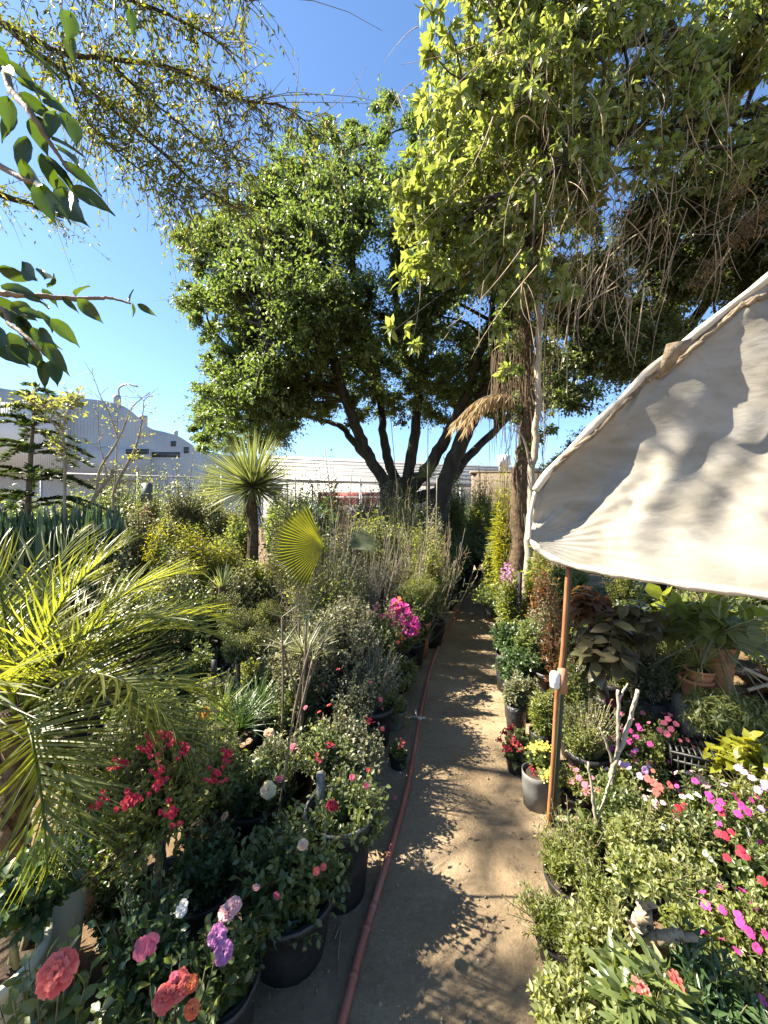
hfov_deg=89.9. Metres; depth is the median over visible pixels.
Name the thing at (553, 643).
copper shrub
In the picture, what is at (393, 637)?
nursery shrub
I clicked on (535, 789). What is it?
nursery pot
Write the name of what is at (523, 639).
bagged shrub
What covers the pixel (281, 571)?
tall shrub
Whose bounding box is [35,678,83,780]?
nursery shrub
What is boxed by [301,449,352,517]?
tall shrub
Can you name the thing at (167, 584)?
pale shrub
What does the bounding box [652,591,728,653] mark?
nursery shrub
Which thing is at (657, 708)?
square pot
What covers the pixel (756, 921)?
nursery shrub
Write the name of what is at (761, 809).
petunia
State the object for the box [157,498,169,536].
nursery shrub
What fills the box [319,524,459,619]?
dry grass
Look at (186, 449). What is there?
window
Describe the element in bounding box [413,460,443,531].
spiky plant
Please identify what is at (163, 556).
nursery shrub
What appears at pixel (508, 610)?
tall shrub
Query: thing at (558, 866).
feathery bush
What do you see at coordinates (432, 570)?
tall shrub
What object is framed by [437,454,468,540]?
tall shrub
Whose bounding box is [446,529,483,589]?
nursery shrub
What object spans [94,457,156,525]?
tall shrub
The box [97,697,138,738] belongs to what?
nursery shrub
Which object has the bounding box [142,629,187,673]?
nursery shrub
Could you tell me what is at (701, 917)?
clipped shrub
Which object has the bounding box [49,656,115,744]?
nursery shrub
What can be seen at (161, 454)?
window
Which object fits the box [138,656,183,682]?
nursery shrub
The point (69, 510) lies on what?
tall shrub
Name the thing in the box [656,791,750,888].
petunia
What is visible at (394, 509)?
nursery shrub
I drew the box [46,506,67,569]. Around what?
sword plant
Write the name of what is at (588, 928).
clipped shrub
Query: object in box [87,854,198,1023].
rose bush
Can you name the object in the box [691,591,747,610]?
nursery shrub
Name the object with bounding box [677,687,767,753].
shrub
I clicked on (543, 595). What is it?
copper shrub
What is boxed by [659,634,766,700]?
spider plant
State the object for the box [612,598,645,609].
nursery shrub
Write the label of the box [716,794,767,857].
petunia
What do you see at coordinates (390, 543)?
tall shrub
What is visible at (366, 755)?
rose bush
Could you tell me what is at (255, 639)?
topiary ball
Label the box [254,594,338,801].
cane plant
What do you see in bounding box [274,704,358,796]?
nursery shrub
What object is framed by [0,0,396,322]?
pepper tree
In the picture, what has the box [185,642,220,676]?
nursery shrub
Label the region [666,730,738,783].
plastic crate
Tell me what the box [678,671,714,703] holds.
terracotta pot
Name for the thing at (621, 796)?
clipped shrub
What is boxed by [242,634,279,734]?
nursery shrub
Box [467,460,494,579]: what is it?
tall shrub
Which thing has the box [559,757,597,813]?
nursery shrub
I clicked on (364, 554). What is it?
dry grass
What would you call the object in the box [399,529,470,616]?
dry grass
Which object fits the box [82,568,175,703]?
leafy shrub
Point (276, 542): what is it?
nursery shrub
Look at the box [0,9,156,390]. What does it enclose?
broadleaf tree
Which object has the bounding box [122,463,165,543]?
tall shrub
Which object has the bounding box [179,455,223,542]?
tall shrub
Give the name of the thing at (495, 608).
nursery shrub
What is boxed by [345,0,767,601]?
rubber tree
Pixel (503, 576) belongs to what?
lilac shrub
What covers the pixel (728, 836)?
impatiens
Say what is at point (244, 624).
topiary ball
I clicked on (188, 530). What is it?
nursery shrub
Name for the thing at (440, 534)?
tall shrub
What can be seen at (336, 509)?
nursery shrub
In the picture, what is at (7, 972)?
glazed pot
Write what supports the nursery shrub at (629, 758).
on the ground at (88, 945)
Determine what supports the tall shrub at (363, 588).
on the ground at (88, 945)
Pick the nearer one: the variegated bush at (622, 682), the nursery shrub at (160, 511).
the variegated bush at (622, 682)
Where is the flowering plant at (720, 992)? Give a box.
[661,911,767,1023]
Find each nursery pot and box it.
[216,933,260,1023]
[262,895,321,925]
[522,762,548,813]
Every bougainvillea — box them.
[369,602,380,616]
[380,592,425,673]
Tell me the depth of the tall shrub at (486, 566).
6.92 m
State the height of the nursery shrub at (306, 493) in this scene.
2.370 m
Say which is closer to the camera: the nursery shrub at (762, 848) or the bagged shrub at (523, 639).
the nursery shrub at (762, 848)
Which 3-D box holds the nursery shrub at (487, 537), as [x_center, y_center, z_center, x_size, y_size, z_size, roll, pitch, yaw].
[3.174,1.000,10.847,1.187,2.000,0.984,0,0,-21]
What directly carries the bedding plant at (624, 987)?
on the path
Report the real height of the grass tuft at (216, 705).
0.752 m
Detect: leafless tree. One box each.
[72,361,150,519]
[97,387,158,519]
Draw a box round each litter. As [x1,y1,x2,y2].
[32,601,757,994]
[259,604,562,1016]
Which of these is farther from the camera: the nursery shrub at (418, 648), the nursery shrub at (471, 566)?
the nursery shrub at (471, 566)
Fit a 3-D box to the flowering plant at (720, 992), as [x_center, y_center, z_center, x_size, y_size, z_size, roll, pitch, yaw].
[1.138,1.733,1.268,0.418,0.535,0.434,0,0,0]
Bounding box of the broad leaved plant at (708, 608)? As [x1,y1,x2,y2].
[642,583,767,691]
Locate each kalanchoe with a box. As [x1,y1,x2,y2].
[518,734,551,775]
[533,761,563,809]
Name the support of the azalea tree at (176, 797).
on the ground at (88, 945)
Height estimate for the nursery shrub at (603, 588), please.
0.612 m
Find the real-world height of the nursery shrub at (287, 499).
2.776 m
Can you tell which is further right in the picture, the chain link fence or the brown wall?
the brown wall
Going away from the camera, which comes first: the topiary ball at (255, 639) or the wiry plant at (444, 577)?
the topiary ball at (255, 639)
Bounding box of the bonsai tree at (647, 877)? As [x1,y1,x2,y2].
[597,837,728,971]
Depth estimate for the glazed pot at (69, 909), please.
1.52 m
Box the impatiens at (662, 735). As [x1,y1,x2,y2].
[639,713,695,798]
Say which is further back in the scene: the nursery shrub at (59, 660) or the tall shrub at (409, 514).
the tall shrub at (409, 514)
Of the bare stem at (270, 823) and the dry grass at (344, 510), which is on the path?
the bare stem at (270, 823)
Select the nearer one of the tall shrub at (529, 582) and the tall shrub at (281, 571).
the tall shrub at (529, 582)
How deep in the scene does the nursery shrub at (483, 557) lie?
8.76 m
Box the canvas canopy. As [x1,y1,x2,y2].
[527,272,767,599]
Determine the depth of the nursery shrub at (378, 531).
6.02 m
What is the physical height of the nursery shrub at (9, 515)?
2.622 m
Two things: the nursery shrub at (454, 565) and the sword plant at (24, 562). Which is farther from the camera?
the nursery shrub at (454, 565)
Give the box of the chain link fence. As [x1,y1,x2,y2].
[0,472,418,561]
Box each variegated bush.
[254,590,380,729]
[265,636,334,734]
[340,634,403,748]
[610,648,632,688]
[626,648,678,705]
[657,641,692,697]
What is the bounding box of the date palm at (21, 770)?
[0,519,248,917]
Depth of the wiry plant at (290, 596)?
4.70 m
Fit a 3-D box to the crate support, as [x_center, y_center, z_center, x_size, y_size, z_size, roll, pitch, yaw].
[2.178,1.900,2.620,0.340,0.200,0.240,0,0,28]
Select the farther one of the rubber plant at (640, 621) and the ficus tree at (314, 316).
the ficus tree at (314, 316)
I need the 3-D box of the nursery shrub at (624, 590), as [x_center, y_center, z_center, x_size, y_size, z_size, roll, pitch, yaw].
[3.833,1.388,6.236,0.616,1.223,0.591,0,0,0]
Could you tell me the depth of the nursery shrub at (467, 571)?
10.76 m
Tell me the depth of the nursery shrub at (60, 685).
3.59 m
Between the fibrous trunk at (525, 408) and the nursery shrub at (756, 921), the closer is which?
the nursery shrub at (756, 921)
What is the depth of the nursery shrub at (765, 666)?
3.77 m
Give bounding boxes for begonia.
[388,737,407,770]
[495,724,529,775]
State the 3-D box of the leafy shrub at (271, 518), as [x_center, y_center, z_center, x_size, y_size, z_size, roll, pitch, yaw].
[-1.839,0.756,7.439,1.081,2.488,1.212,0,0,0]
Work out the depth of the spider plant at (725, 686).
2.98 m
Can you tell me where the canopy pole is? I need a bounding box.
[546,566,571,826]
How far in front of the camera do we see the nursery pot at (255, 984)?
1.39 m
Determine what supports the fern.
on the nursery shrub
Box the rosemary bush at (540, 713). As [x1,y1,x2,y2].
[527,686,570,759]
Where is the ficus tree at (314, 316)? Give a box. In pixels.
[141,72,609,547]
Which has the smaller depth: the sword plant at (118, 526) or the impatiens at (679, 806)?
the impatiens at (679, 806)
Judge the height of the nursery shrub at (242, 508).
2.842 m
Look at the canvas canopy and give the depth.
2.29 m
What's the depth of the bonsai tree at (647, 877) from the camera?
1.38 m
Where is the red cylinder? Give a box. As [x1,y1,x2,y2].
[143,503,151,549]
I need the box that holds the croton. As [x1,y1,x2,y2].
[733,662,767,704]
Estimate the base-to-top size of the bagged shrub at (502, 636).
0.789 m
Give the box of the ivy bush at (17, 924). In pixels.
[0,818,107,969]
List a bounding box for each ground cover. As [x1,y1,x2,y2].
[120,697,147,739]
[132,680,163,702]
[162,670,194,713]
[180,701,200,733]
[186,679,204,710]
[220,674,241,696]
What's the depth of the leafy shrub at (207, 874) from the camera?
1.69 m
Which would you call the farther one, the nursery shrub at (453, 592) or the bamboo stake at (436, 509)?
the nursery shrub at (453, 592)
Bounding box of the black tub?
[304,770,375,914]
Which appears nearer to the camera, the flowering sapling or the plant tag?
the plant tag
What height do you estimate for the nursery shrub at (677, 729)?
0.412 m
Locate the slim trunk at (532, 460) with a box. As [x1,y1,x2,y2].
[492,225,582,613]
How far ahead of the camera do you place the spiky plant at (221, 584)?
4.57 m
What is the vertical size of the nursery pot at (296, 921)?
0.300 m
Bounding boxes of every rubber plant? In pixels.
[567,607,641,734]
[570,585,617,713]
[607,599,674,716]
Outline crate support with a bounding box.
[673,765,718,803]
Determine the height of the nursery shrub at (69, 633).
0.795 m
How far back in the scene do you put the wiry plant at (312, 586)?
4.26 m
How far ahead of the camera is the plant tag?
3.00 m
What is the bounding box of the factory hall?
[0,383,260,524]
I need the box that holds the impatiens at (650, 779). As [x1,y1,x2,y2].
[616,759,677,809]
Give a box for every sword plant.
[0,502,34,607]
[0,508,10,545]
[0,508,11,602]
[1,506,22,527]
[11,505,38,563]
[28,503,56,607]
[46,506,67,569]
[54,502,74,563]
[58,501,82,655]
[70,497,92,536]
[79,506,110,655]
[87,495,124,572]
[100,504,129,564]
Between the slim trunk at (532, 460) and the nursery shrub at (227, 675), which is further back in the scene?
the slim trunk at (532, 460)
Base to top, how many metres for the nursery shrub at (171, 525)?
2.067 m
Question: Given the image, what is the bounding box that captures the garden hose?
[336,590,472,1023]
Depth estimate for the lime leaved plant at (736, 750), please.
2.35 m
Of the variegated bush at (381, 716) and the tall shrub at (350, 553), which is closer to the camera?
the variegated bush at (381, 716)
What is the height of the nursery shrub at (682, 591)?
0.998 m
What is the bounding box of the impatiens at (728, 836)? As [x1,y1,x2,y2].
[693,811,767,904]
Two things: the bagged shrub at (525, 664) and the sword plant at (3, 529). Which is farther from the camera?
the sword plant at (3, 529)
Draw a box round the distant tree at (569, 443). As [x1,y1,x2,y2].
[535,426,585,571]
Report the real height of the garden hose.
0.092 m
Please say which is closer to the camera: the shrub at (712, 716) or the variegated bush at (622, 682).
the shrub at (712, 716)
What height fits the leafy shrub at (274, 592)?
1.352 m
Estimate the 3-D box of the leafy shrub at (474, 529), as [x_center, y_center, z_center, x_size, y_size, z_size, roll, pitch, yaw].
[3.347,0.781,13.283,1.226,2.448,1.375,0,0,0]
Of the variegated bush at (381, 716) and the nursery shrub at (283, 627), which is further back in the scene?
the nursery shrub at (283, 627)
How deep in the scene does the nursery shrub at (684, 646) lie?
3.80 m
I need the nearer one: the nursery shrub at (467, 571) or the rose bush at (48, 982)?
the rose bush at (48, 982)
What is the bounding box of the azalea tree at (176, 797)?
[73,690,232,947]
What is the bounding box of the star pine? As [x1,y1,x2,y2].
[0,381,125,540]
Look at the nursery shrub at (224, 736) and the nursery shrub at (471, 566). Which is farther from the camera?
the nursery shrub at (471, 566)
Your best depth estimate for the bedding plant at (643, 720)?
2.98 m
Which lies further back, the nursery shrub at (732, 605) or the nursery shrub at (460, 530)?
the nursery shrub at (460, 530)
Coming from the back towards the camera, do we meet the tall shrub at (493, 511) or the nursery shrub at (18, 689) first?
the tall shrub at (493, 511)
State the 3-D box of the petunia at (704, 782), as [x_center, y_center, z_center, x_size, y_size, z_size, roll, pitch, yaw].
[1.877,1.767,2.297,0.298,0.467,0.238,0,0,-29]
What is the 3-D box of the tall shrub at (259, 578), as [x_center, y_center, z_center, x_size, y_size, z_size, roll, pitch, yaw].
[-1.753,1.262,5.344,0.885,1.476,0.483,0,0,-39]
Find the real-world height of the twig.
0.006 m
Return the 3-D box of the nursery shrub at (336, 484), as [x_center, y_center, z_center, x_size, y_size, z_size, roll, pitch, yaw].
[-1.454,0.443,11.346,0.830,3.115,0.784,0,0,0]
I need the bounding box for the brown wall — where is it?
[469,471,542,550]
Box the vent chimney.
[497,454,510,470]
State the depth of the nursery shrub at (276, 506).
11.60 m
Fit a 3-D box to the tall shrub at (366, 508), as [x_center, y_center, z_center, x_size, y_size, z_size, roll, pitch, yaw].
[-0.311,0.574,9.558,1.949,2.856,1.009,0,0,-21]
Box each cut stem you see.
[587,761,612,849]
[599,683,639,789]
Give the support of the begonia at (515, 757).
on the path
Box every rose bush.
[0,916,140,1023]
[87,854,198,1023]
[120,950,220,1023]
[177,883,279,1023]
[221,797,352,987]
[222,727,303,858]
[290,705,387,785]
[307,761,390,854]
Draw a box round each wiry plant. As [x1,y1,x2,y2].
[252,507,344,636]
[281,502,356,624]
[295,500,377,597]
[337,517,417,621]
[364,501,438,598]
[408,522,464,637]
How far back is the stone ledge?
3.07 m
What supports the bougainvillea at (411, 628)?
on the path
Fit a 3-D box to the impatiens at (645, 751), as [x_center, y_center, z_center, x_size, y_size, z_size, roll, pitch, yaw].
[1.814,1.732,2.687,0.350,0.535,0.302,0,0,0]
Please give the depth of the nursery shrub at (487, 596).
6.61 m
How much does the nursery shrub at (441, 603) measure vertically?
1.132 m
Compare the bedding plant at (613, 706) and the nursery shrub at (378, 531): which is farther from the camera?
the nursery shrub at (378, 531)
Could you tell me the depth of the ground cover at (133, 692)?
3.41 m
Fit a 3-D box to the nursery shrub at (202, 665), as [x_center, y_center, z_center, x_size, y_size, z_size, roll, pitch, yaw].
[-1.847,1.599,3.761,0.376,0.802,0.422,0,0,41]
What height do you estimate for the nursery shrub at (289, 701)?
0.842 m
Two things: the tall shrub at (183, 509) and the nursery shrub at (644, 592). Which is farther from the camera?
the tall shrub at (183, 509)
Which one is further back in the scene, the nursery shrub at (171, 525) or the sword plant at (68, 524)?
the nursery shrub at (171, 525)
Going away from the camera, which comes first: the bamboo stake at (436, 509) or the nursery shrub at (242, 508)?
the bamboo stake at (436, 509)
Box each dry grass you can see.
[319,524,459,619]
[322,483,388,546]
[329,523,411,609]
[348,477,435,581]
[351,547,477,642]
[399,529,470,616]
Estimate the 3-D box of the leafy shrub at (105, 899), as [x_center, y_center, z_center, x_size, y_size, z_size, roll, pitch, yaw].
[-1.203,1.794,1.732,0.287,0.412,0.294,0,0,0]
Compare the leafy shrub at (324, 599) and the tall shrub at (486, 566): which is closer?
the leafy shrub at (324, 599)
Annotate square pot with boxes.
[623,698,649,718]
[641,698,667,744]
[661,698,674,724]
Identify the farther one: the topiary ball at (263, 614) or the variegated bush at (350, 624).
the topiary ball at (263, 614)
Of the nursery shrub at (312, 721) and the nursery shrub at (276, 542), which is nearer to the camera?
the nursery shrub at (312, 721)
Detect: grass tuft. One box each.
[182,671,265,736]
[192,678,275,770]
[217,668,288,761]
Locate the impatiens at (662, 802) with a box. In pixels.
[637,788,678,851]
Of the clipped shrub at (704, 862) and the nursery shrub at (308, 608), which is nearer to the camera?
the clipped shrub at (704, 862)
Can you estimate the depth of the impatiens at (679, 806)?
2.15 m
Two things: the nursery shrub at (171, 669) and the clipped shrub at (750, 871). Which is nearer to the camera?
the clipped shrub at (750, 871)
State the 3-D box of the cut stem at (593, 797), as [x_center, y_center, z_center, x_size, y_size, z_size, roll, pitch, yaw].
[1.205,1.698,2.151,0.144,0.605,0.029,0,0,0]
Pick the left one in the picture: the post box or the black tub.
the post box
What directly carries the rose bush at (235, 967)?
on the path
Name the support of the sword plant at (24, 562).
on the ground at (88, 945)
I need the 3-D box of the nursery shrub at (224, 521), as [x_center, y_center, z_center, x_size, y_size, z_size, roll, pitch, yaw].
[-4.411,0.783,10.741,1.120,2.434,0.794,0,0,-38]
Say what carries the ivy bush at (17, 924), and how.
on the ground at (88, 945)
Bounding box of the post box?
[141,483,152,505]
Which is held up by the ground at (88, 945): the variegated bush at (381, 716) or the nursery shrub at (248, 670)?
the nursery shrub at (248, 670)
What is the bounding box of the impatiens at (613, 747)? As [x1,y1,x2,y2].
[603,719,643,776]
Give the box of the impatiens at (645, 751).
[619,723,669,781]
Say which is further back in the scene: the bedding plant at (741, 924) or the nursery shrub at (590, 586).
the nursery shrub at (590, 586)
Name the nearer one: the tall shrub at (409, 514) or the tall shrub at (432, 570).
the tall shrub at (432, 570)
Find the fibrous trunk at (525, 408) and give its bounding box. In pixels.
[446,223,564,584]
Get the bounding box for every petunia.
[603,748,652,802]
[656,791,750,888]
[673,766,750,832]
[674,766,720,801]
[708,762,767,841]
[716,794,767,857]
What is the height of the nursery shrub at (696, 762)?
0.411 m
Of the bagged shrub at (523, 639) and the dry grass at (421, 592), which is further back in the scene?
the dry grass at (421, 592)
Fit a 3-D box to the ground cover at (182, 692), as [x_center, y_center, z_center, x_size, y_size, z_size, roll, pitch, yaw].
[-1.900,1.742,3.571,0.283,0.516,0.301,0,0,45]
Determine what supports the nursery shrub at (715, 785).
on the ground at (88, 945)
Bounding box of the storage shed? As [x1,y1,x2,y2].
[261,455,542,541]
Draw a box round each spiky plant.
[201,562,239,677]
[258,616,340,743]
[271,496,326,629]
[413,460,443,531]
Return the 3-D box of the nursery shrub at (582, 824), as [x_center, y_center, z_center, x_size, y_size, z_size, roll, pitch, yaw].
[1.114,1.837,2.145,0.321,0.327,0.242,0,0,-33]
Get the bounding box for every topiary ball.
[213,591,242,682]
[216,604,257,686]
[220,631,253,694]
[243,618,283,698]
[252,598,288,677]
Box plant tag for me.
[211,660,216,704]
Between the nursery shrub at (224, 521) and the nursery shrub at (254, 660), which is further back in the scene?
the nursery shrub at (224, 521)
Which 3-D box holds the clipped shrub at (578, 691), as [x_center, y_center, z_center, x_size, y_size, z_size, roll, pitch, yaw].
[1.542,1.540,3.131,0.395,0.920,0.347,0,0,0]
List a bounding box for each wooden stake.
[742,666,767,680]
[747,682,767,691]
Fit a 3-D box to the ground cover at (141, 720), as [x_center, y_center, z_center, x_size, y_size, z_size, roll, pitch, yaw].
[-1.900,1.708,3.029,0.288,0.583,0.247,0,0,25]
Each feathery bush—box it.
[500,878,583,974]
[531,794,609,908]
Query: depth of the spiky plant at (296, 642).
2.99 m
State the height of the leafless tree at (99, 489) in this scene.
4.682 m
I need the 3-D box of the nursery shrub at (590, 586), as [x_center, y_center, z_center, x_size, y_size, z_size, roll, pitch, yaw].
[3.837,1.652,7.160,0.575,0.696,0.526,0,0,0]
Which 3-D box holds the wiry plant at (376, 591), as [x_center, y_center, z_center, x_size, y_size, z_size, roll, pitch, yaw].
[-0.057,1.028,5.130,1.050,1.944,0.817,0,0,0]
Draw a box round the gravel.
[254,611,562,1023]
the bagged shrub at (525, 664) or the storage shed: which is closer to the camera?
the bagged shrub at (525, 664)
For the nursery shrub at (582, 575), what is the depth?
8.12 m
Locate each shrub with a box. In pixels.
[0,483,44,518]
[0,570,76,712]
[0,665,35,763]
[32,494,52,520]
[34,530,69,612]
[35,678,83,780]
[36,487,101,520]
[42,610,90,693]
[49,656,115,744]
[52,607,76,661]
[52,660,83,726]
[69,637,110,669]
[79,484,111,523]
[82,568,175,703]
[83,857,153,966]
[85,530,140,633]
[93,460,134,573]
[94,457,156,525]
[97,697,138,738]
[104,465,129,526]
[114,478,161,602]
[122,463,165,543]
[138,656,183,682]
[139,515,194,607]
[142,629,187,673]
[143,531,188,633]
[143,669,180,749]
[144,491,166,530]
[149,534,201,674]
[154,449,216,539]
[155,508,182,564]
[157,493,169,524]
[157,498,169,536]
[160,571,230,681]
[162,526,244,626]
[164,812,240,945]
[167,634,213,713]
[173,510,215,555]
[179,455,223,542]
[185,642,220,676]
[189,534,235,574]
[194,657,239,722]
[197,555,269,645]
[199,462,226,550]
[204,530,250,587]
[206,726,238,742]
[214,513,261,579]
[221,503,240,547]
[224,497,244,551]
[233,497,245,524]
[234,653,274,690]
[236,551,283,631]
[240,601,265,666]
[241,636,264,670]
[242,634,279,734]
[245,557,290,628]
[250,729,307,810]
[261,489,315,599]
[262,496,279,542]
[262,661,321,750]
[266,472,322,535]
[266,501,292,609]
[268,521,293,621]
[268,618,317,699]
[268,619,293,644]
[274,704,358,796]
[275,554,330,616]
[279,480,299,516]
[280,486,329,633]
[286,707,326,777]
[288,527,336,616]
[300,591,318,628]
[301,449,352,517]
[302,544,360,701]
[308,497,345,550]
[322,526,350,580]
[322,665,383,736]
[323,475,343,519]
[324,544,371,608]
[325,496,355,546]
[334,481,405,529]
[335,591,378,650]
[337,512,365,585]
[343,504,363,546]
[354,505,398,617]
[355,659,406,751]
[363,515,410,574]
[365,626,391,667]
[367,517,416,621]
[372,596,404,697]
[381,588,432,614]
[382,493,443,576]
[386,496,403,530]
[389,690,410,731]
[391,586,432,669]
[394,655,421,693]
[405,569,448,620]
[406,521,442,589]
[416,497,452,616]
[417,489,425,528]
[421,520,444,648]
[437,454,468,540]
[440,565,457,618]
[445,537,466,581]
[446,519,468,574]
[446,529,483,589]
[446,537,473,598]
[446,548,463,578]
[446,555,464,610]
[462,526,483,582]
[464,486,484,519]
[464,491,477,576]
[464,515,479,568]
[466,504,493,569]
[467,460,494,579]
[467,581,500,623]
[474,532,490,563]
[475,495,505,553]
[480,518,492,546]
[480,529,498,622]
[485,461,512,618]
[489,596,521,631]
[489,620,519,692]
[490,565,526,628]
[491,642,544,722]
[493,562,516,624]
[501,668,539,736]
[508,618,528,633]
[510,602,530,627]
[511,613,548,673]
[520,598,560,702]
[521,546,562,615]
[524,560,562,626]
[525,949,598,1023]
[535,583,584,708]
[536,558,581,616]
[550,698,623,781]
[554,645,601,759]
[554,800,610,876]
[555,888,639,1019]
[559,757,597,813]
[560,619,587,687]
[564,846,634,937]
[572,569,591,594]
[576,583,604,619]
[584,600,641,703]
[585,770,657,845]
[597,583,616,600]
[598,801,678,914]
[602,576,643,604]
[604,742,649,774]
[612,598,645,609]
[634,585,655,600]
[634,591,664,612]
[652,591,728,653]
[653,804,723,910]
[654,714,681,732]
[656,640,695,699]
[657,897,765,969]
[668,587,702,600]
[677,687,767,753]
[681,732,717,774]
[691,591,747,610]
[705,769,728,804]
[708,861,767,992]
[724,844,767,908]
[731,596,767,617]
[733,597,767,691]
[741,844,767,861]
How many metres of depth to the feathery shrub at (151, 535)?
6.85 m
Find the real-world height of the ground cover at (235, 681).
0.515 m
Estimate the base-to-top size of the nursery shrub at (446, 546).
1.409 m
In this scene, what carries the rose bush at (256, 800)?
on the ground at (88, 945)
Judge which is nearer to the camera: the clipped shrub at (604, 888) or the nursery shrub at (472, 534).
the clipped shrub at (604, 888)
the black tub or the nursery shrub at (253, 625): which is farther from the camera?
the nursery shrub at (253, 625)
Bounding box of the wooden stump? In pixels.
[515,572,521,625]
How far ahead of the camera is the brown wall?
19.82 m
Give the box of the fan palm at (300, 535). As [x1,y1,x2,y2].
[264,498,380,594]
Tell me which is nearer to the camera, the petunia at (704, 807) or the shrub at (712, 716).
the petunia at (704, 807)
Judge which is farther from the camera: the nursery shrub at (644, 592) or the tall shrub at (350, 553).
the nursery shrub at (644, 592)
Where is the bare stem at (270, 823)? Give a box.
[254,643,310,834]
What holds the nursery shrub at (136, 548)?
on the ground at (88, 945)
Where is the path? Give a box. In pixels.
[228,565,609,1023]
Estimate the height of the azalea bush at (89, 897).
0.911 m
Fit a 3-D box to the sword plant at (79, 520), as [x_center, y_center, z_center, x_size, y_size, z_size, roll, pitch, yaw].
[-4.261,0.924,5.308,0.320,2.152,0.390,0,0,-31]
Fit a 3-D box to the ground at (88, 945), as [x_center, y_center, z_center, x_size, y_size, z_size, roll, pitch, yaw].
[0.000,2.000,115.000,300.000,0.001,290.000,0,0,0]
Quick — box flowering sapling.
[0,382,91,529]
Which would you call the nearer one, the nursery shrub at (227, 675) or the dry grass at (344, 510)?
the nursery shrub at (227, 675)
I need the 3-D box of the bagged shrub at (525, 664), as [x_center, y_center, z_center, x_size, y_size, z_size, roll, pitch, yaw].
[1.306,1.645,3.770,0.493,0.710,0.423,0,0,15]
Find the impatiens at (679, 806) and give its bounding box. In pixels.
[657,791,706,823]
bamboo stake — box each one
[325,450,334,550]
[347,471,351,541]
[391,422,397,542]
[426,438,427,541]
[435,479,436,553]
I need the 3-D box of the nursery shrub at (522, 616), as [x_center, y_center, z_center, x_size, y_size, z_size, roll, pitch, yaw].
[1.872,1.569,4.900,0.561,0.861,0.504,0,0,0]
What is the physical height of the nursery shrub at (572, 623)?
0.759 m
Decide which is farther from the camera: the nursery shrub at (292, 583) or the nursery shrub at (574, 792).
the nursery shrub at (292, 583)
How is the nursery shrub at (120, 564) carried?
on the ground at (88, 945)
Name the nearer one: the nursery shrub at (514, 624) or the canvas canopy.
the canvas canopy
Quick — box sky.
[0,0,767,482]
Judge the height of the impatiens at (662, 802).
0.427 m
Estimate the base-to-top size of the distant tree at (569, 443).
4.919 m
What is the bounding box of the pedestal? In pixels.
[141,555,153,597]
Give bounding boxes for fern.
[740,694,767,751]
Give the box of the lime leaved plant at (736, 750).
[696,728,767,804]
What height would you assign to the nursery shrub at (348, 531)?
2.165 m
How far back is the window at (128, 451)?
48.06 m
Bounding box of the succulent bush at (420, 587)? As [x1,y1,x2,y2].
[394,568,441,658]
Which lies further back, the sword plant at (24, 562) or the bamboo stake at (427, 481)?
the bamboo stake at (427, 481)
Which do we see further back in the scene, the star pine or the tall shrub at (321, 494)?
the tall shrub at (321, 494)
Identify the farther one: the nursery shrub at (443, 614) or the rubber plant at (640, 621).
the nursery shrub at (443, 614)
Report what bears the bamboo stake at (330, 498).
on the ground at (88, 945)
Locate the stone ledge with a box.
[671,692,763,768]
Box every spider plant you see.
[632,589,767,731]
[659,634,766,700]
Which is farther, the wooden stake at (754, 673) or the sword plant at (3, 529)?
the sword plant at (3, 529)
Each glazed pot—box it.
[0,918,52,1023]
[11,834,90,1023]
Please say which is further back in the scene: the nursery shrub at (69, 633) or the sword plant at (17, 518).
the sword plant at (17, 518)
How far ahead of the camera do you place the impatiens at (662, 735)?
2.70 m
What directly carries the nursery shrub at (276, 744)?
on the ground at (88, 945)
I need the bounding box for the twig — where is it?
[335,923,341,977]
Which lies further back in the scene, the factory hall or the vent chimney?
the factory hall
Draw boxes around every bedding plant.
[568,760,608,815]
[576,926,711,1023]
[598,694,630,728]
[613,701,662,739]
[698,883,767,993]
[699,930,767,1018]
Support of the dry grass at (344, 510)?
on the ground at (88, 945)
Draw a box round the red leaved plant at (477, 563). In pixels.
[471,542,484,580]
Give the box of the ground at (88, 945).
[0,525,759,1023]
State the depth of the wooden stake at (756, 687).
2.74 m
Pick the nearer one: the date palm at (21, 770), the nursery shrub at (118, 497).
the date palm at (21, 770)
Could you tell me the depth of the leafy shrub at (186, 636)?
4.31 m
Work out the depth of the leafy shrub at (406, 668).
4.19 m
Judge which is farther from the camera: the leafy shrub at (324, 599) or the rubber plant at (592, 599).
the leafy shrub at (324, 599)
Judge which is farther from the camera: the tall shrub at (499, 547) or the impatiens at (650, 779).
the tall shrub at (499, 547)
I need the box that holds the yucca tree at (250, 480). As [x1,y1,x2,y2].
[185,429,310,571]
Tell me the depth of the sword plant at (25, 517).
5.55 m
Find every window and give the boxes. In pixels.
[126,449,148,453]
[152,452,179,456]
[184,447,188,452]

